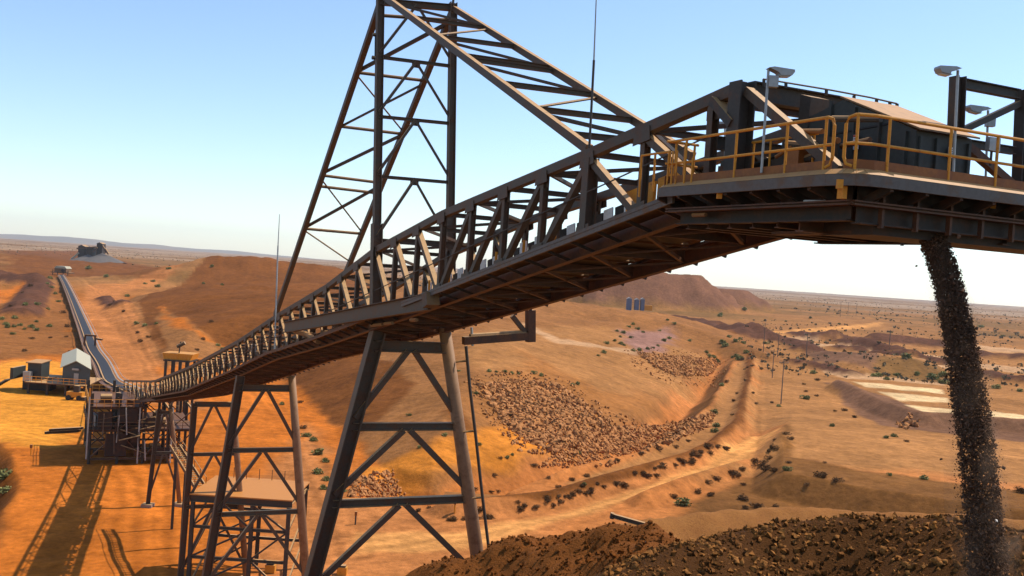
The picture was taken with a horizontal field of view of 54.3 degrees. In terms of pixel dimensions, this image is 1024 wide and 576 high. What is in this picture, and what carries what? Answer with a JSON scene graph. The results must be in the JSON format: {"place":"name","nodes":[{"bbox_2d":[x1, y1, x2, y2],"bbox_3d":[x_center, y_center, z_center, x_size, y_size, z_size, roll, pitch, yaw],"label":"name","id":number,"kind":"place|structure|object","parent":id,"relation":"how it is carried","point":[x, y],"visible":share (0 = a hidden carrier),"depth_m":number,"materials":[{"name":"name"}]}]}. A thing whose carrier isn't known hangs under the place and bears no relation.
{"place":"outdoors","nodes":[
{"label":"outdoors","id":0,"kind":"place"},
{"bbox_2d":[0,234,336,260],"bbox_3d":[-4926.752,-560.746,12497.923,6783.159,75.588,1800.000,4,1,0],"label":"hills","id":1,"kind":"structure","parent":0,"point":[58,239],"depth_m":12019.50,"materials":[{"name":"brown soil"}]},
{"bbox_2d":[0,238,1023,575],"bbox_3d":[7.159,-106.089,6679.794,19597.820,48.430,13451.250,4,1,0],"label":"ground","id":2,"kind":"structure","parent":0,"point":[66,508],"depth_m":223.19,"materials":[{"name":"orange soil"}]},
{"bbox_2d":[0,485,10,493],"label":"bush","id":3,"kind":"object","parent":2,"relation":"on","point":[4,489],"visible":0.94,"depth_m":133.66,"materials":[{"name":"green plant"}]},
{"bbox_2d":[0,468,11,479],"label":"bush","id":4,"kind":"object","parent":2,"relation":"on","point":[3,473],"visible":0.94,"depth_m":140.08,"materials":[{"name":"green plant"}]},
{"bbox_2d":[0,348,105,395],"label":"stilt shed","id":5,"kind":"structure","parent":2,"relation":"on","point":[75,365],"depth_m":213.47,"materials":[{"name":"metal"}]},
{"bbox_2d":[73,373,78,383],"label":"door","id":6,"kind":"structure","parent":5,"relation":"in","point":[76,375],"depth_m":212.38,"materials":[{"name":"metal"}]},
{"bbox_2d":[51,266,74,275],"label":"tail station","id":7,"kind":"object","parent":2,"relation":"on","point":[62,269],"visible":0.9,"depth_m":881.67,"materials":[{"name":"grey metal"}]},
{"bbox_2d":[44,427,83,433],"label":"pipe stack","id":8,"kind":"object","parent":2,"relation":"on","point":[64,430],"visible":1,"depth_m":170.94,"materials":[{"name":"grey metal"}]},
{"bbox_2d":[65,385,85,400],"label":"loader","id":9,"kind":"object","parent":2,"relation":"on","point":[77,393],"visible":0.97,"depth_m":205.23,"materials":[{"name":"yellow paint"}]},
{"bbox_2d":[82,334,102,351],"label":"hoop frame","id":10,"kind":"object","parent":2,"relation":"on","point":[94,336],"visible":0.82,"depth_m":295.47,"materials":[{"name":"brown metal"}]},
{"bbox_2d":[71,242,126,263],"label":"crusher plant","id":11,"kind":"object","parent":2,"relation":"on","point":[96,254],"visible":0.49,"depth_m":1642.00,"materials":[{"name":"grey metal"}]},
{"bbox_2d":[58,274,143,411],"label":"ground conveyor","id":12,"kind":"object","parent":2,"relation":"on","point":[109,376],"visible":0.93,"depth_m":286.95,"materials":[{"name":"grey metal"}]},
{"bbox_2d":[84,380,190,463],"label":"transfer tower","id":13,"kind":"structure","parent":2,"relation":"on","point":[129,420],"depth_m":150.63,"materials":[{"name":"grey metal"}]},
{"bbox_2d":[141,409,181,507],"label":"trestle","id":14,"kind":"object","parent":2,"relation":"on","point":[151,480],"visible":0.89,"depth_m":126.59,"materials":[{"name":"grey metal"}]},
{"bbox_2d":[162,341,198,414],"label":"yellow hopper","id":15,"kind":"object","parent":2,"relation":"on","point":[173,357],"visible":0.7,"depth_m":185.34,"materials":[{"name":"paint"}]},
{"bbox_2d":[169,438,206,534],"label":"staircase","id":16,"kind":"structure","parent":2,"relation":"on","point":[177,459],"depth_m":114.53,"materials":[{"name":"grey metal"}]},
{"bbox_2d":[177,401,246,575],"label":"trestle","id":17,"kind":"object","parent":2,"relation":"on","point":[191,454],"visible":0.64,"depth_m":97.66,"materials":[{"name":"grey metal"}]},
{"bbox_2d":[186,467,309,575],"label":"staging tower","id":18,"kind":"structure","parent":2,"relation":"on","point":[259,492],"depth_m":97.52,"materials":[{"name":"brown metal"}]},
{"bbox_2d":[201,375,308,575],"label":"trestle","id":19,"kind":"object","parent":2,"relation":"on","point":[232,433],"visible":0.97,"depth_m":74.17,"materials":[{"name":"grey metal"}]},
{"bbox_2d":[265,564,275,573],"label":"marker block","id":20,"kind":"object","parent":2,"relation":"on","point":[270,568],"depth_m":103.25,"materials":[{"name":"yellow paint"}]},
{"bbox_2d":[300,432,311,436],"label":"bush","id":21,"kind":"object","parent":2,"relation":"on","point":[306,435],"visible":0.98,"depth_m":182.03,"materials":[{"name":"green plant"}]},
{"bbox_2d":[309,436,318,440],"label":"bush","id":22,"kind":"object","parent":2,"relation":"on","point":[313,438],"visible":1,"depth_m":178.35,"materials":[{"name":"green plant"}]},
{"bbox_2d":[310,448,323,454],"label":"bush","id":23,"kind":"object","parent":2,"relation":"on","point":[318,451],"visible":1,"depth_m":166.18,"materials":[{"name":"green plant"}]},
{"bbox_2d":[312,467,323,474],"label":"bush","id":24,"kind":"object","parent":2,"relation":"on","point":[319,470],"visible":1,"depth_m":152.28,"materials":[{"name":"green plant"}]},
{"bbox_2d":[319,484,326,489],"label":"bush","id":25,"kind":"object","parent":2,"relation":"on","point":[324,487],"visible":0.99,"depth_m":142.09,"materials":[{"name":"green plant"}]},
{"bbox_2d":[321,457,329,462],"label":"bush","id":26,"kind":"object","parent":2,"relation":"on","point":[325,459],"visible":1,"depth_m":160.53,"materials":[{"name":"green plant"}]},
{"bbox_2d":[337,564,347,575],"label":"marker block","id":27,"kind":"object","parent":2,"relation":"on","point":[342,569],"depth_m":104.17,"materials":[{"name":"yellow paint"}]},
{"bbox_2d":[304,327,482,575],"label":"trestle","id":28,"kind":"object","parent":2,"relation":"on","point":[362,399],"visible":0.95,"depth_m":45.94,"materials":[{"name":"grey metal"}]},
{"bbox_2d":[456,346,489,544],"bbox_3d":[-1.583,9.745,47.677,3.208,13.983,0.335,3,1,-25],"label":"cable ladder","id":29,"kind":"object","parent":28,"relation":"hanging from","point":[474,430],"visible":0.81,"depth_m":47.35,"materials":[{"name":"grey metal"}]},
{"bbox_2d":[123,79,887,402],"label":"conveyor boom","id":30,"kind":"object","parent":28,"relation":"on","point":[644,234],"visible":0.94,"depth_m":32.87,"materials":[{"name":"grey metal"}]},
{"bbox_2d":[274,214,279,348],"bbox_3d":[-14.763,-0.299,62.736,0.087,8.705,1.165,3,1,-25],"label":"whip aerial","id":31,"kind":"object","parent":30,"relation":"on","point":[276,286],"visible":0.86,"depth_m":62.76,"materials":[{"name":"metal"}]},
{"bbox_2d":[273,0,695,327],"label":"mast frame","id":32,"kind":"object","parent":30,"relation":"on","point":[447,38],"visible":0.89,"depth_m":46.29,"materials":[{"name":"grey metal"}]},
{"bbox_2d":[462,310,535,345],"bbox_3d":[-0.557,1.840,46.442,3.624,1.799,0.380,3,1,-25],"label":"outrigger frame","id":33,"kind":"object","parent":30,"relation":"hanging from","point":[527,333],"visible":0.95,"depth_m":46.58,"materials":[{"name":"grey metal"}]},
{"bbox_2d":[588,0,596,147],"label":"whip aerial","id":34,"kind":"object","parent":30,"relation":"attached to","point":[591,104],"visible":1,"depth_m":27.35,"materials":[{"name":"grey metal"}]},
{"bbox_2d":[638,113,1023,254],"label":"head platform","id":35,"kind":"structure","parent":30,"relation":"on","point":[895,204],"depth_m":18.94,"materials":[{"name":"grey metal"}]},
{"bbox_2d":[760,66,794,172],"bbox_3d":[5.175,-3.266,19.523,0.523,2.065,0.225,4,1,-6],"label":"floodlight","id":36,"kind":"object","parent":35,"relation":"on","point":[772,81],"visible":1,"depth_m":19.46,"materials":[{"name":"metal"}]},
{"bbox_2d":[718,78,979,199],"bbox_3d":[6.947,-3.034,21.079,2.941,2.904,5.220,3,1,-24],"label":"chute housing","id":37,"kind":"object","parent":35,"relation":"on","point":[918,136],"visible":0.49,"depth_m":19.64,"materials":[{"name":"grey metal"}]},
{"bbox_2d":[934,65,961,171],"bbox_3d":[7.956,-3.026,18.322,0.489,2.057,0.220,4,1,-6],"label":"floodlight","id":38,"kind":"object","parent":35,"relation":"on","point":[943,70],"visible":1,"depth_m":18.31,"materials":[{"name":"metal"}]},
{"bbox_2d":[919,233,1018,575],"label":"falling ore","id":39,"kind":"object","parent":35,"relation":"attached to","point":[957,326],"visible":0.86,"depth_m":18.02,"materials":[{"name":"brown stone"}]},
{"bbox_2d":[966,105,995,175],"bbox_3d":[10.210,-3.187,21.904,0.604,1.596,0.282,4,1,0],"label":"floodlight","id":40,"kind":"object","parent":35,"relation":"on","point":[974,109],"visible":0.68,"depth_m":21.80,"materials":[{"name":"metal"}]},
{"bbox_2d":[947,75,1023,181],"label":"end frame","id":41,"kind":"object","parent":35,"relation":"on","point":[1016,150],"visible":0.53,"depth_m":20.22,"materials":[{"name":"grey metal"}]},
{"bbox_2d":[985,137,1000,165],"bbox_3d":[9.368,-2.668,19.528,0.300,0.535,0.165,3,1,-25],"label":"control panel","id":42,"kind":"object","parent":41,"relation":"attached to","point":[990,144],"visible":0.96,"depth_m":19.44,"materials":[{"name":"metal"}]},
{"bbox_2d":[1,244,1023,386],"bbox_3d":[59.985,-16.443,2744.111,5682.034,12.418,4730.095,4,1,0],"label":"scrub","id":43,"kind":"object","parent":2,"relation":"on","point":[996,368],"visible":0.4,"depth_m":539.11,"materials":[{"name":"green plant"}]},
{"bbox_2d":[518,505,524,510],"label":"dry shrub","id":44,"kind":"object","parent":2,"relation":"on","point":[521,508],"visible":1,"depth_m":135.56,"materials":[{"name":"brown plant"}]},
{"bbox_2d":[406,523,674,575],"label":"dirt mound","id":45,"kind":"object","parent":2,"relation":"on","point":[497,554],"visible":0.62,"depth_m":30.83,"materials":[{"name":"brown soil"}]},
{"bbox_2d":[421,520,679,575],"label":"dirt clods","id":46,"kind":"object","parent":45,"relation":"on","point":[638,545],"visible":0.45,"depth_m":30.40,"materials":[{"name":"brown soil"}]},
{"bbox_2d":[609,512,644,524],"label":"steel beam","id":47,"kind":"structure","parent":2,"relation":"on","point":[613,516],"depth_m":59.39,"materials":[{"name":"grey metal"}]},
{"bbox_2d":[347,347,919,497],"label":"rubble","id":48,"kind":"object","parent":2,"relation":"on","point":[531,428],"visible":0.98,"depth_m":210.60,"materials":[{"name":"stone"}]},
{"bbox_2d":[626,297,651,310],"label":"blue plant building","id":49,"kind":"structure","parent":2,"relation":"on","point":[643,306],"depth_m":976.36,"materials":[{"name":"metal"}]},
{"bbox_2d":[673,497,691,505],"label":"bush","id":50,"kind":"object","parent":2,"relation":"on","point":[684,501],"visible":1,"depth_m":147.12,"materials":[{"name":"green plant"}]},
{"bbox_2d":[704,443,713,448],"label":"dry shrub","id":51,"kind":"object","parent":2,"relation":"on","point":[707,445],"visible":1,"depth_m":189.96,"materials":[{"name":"brown plant"}]},
{"bbox_2d":[706,492,714,496],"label":"dry shrub","id":52,"kind":"object","parent":2,"relation":"on","point":[711,493],"visible":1,"depth_m":154.98,"materials":[{"name":"brown plant"}]},
{"bbox_2d":[712,475,721,479],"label":"dry shrub","id":53,"kind":"object","parent":2,"relation":"on","point":[716,478],"visible":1,"depth_m":165.25,"materials":[{"name":"brown plant"}]},
{"bbox_2d":[444,492,1023,540],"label":"bund","id":54,"kind":"structure","parent":2,"relation":"on","point":[696,525],"depth_m":115.59,"materials":[{"name":"orange soil"}]},
{"bbox_2d":[728,469,739,475],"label":"dry shrub","id":55,"kind":"object","parent":2,"relation":"on","point":[733,472],"visible":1,"depth_m":170.26,"materials":[{"name":"brown plant"}]},
{"bbox_2d":[738,493,748,501],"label":"dry shrub","id":56,"kind":"object","parent":2,"relation":"on","point":[741,497],"visible":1,"depth_m":153.65,"materials":[{"name":"brown plant"}]},
{"bbox_2d":[748,502,763,507],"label":"dry shrub","id":57,"kind":"object","parent":2,"relation":"on","point":[756,505],"visible":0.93,"depth_m":148.79,"materials":[{"name":"brown plant"}]},
{"bbox_2d":[752,459,768,465],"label":"dry shrub","id":58,"kind":"object","parent":2,"relation":"on","point":[764,461],"visible":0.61,"depth_m":178.38,"materials":[{"name":"brown plant"}]},
{"bbox_2d":[759,464,770,470],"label":"dry shrub","id":59,"kind":"object","parent":2,"relation":"on","point":[765,467],"visible":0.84,"depth_m":170.85,"materials":[{"name":"brown plant"}]},
{"bbox_2d":[768,467,777,472],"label":"dry shrub","id":60,"kind":"object","parent":2,"relation":"on","point":[774,470],"visible":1,"depth_m":164.54,"materials":[{"name":"brown plant"}]},
{"bbox_2d":[769,443,779,449],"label":"dry shrub","id":61,"kind":"object","parent":2,"relation":"on","point":[772,447],"visible":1,"depth_m":183.87,"materials":[{"name":"brown plant"}]},
{"bbox_2d":[779,362,783,403],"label":"power pole","id":62,"kind":"object","parent":2,"relation":"on","point":[782,382],"visible":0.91,"depth_m":281.41,"materials":[{"name":"wood"}]},
{"bbox_2d":[782,466,792,470],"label":"bush","id":63,"kind":"object","parent":2,"relation":"on","point":[787,469],"visible":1,"depth_m":161.62,"materials":[{"name":"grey plant"}]},
{"bbox_2d":[799,395,809,399],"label":"bush","id":64,"kind":"object","parent":2,"relation":"on","point":[807,397],"visible":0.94,"depth_m":297.79,"materials":[{"name":"green plant"}]},
{"bbox_2d":[593,515,1023,575],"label":"ore stockpile","id":65,"kind":"object","parent":2,"relation":"on","point":[861,548],"visible":0.71,"depth_m":25.15,"materials":[{"name":"brown gravel"}]},
{"bbox_2d":[600,512,1023,575],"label":"ore lumps","id":66,"kind":"object","parent":65,"relation":"on","point":[650,552],"visible":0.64,"depth_m":25.07,"materials":[{"name":"brown stone"}]},
{"bbox_2d":[813,470,827,477],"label":"dry shrub","id":67,"kind":"object","parent":2,"relation":"on","point":[823,474],"visible":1,"depth_m":157.68,"materials":[{"name":"brown plant"}]},
{"bbox_2d":[832,477,844,482],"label":"dry shrub","id":68,"kind":"object","parent":2,"relation":"on","point":[836,479],"visible":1,"depth_m":155.40,"materials":[{"name":"brown plant"}]},
{"bbox_2d":[901,353,912,358],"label":"bush","id":69,"kind":"object","parent":2,"relation":"on","point":[908,356],"visible":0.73,"depth_m":437.90,"materials":[{"name":"green plant"}]},
{"bbox_2d":[919,474,928,479],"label":"bush","id":70,"kind":"object","parent":2,"relation":"on","point":[924,476],"visible":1,"depth_m":162.51,"materials":[{"name":"green plant"}]},
{"bbox_2d":[926,373,940,379],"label":"bush","id":71,"kind":"object","parent":2,"relation":"on","point":[933,376],"visible":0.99,"depth_m":404.81,"materials":[{"name":"green plant"}]},
{"bbox_2d":[937,371,946,376],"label":"bush","id":72,"kind":"object","parent":2,"relation":"on","point":[942,373],"visible":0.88,"depth_m":419.66,"materials":[{"name":"green plant"}]},
{"bbox_2d":[937,379,949,383],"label":"bush","id":73,"kind":"object","parent":2,"relation":"on","point":[940,381],"visible":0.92,"depth_m":386.23,"materials":[{"name":"green plant"}]},
{"bbox_2d":[991,384,1000,388],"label":"bush","id":74,"kind":"object","parent":2,"relation":"on","point":[997,386],"visible":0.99,"depth_m":381.49,"materials":[{"name":"green plant"}]},
{"bbox_2d":[1012,486,1023,493],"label":"dry shrub","id":75,"kind":"object","parent":2,"relation":"on","point":[1021,489],"visible":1,"depth_m":156.38,"materials":[{"name":"brown plant"}]},
{"bbox_2d":[0,0,1023,306],"label":"sky","id":76,"kind":"structure","parent":0,"point":[196,124],"materials":[{"name":"blue"}]}
]}

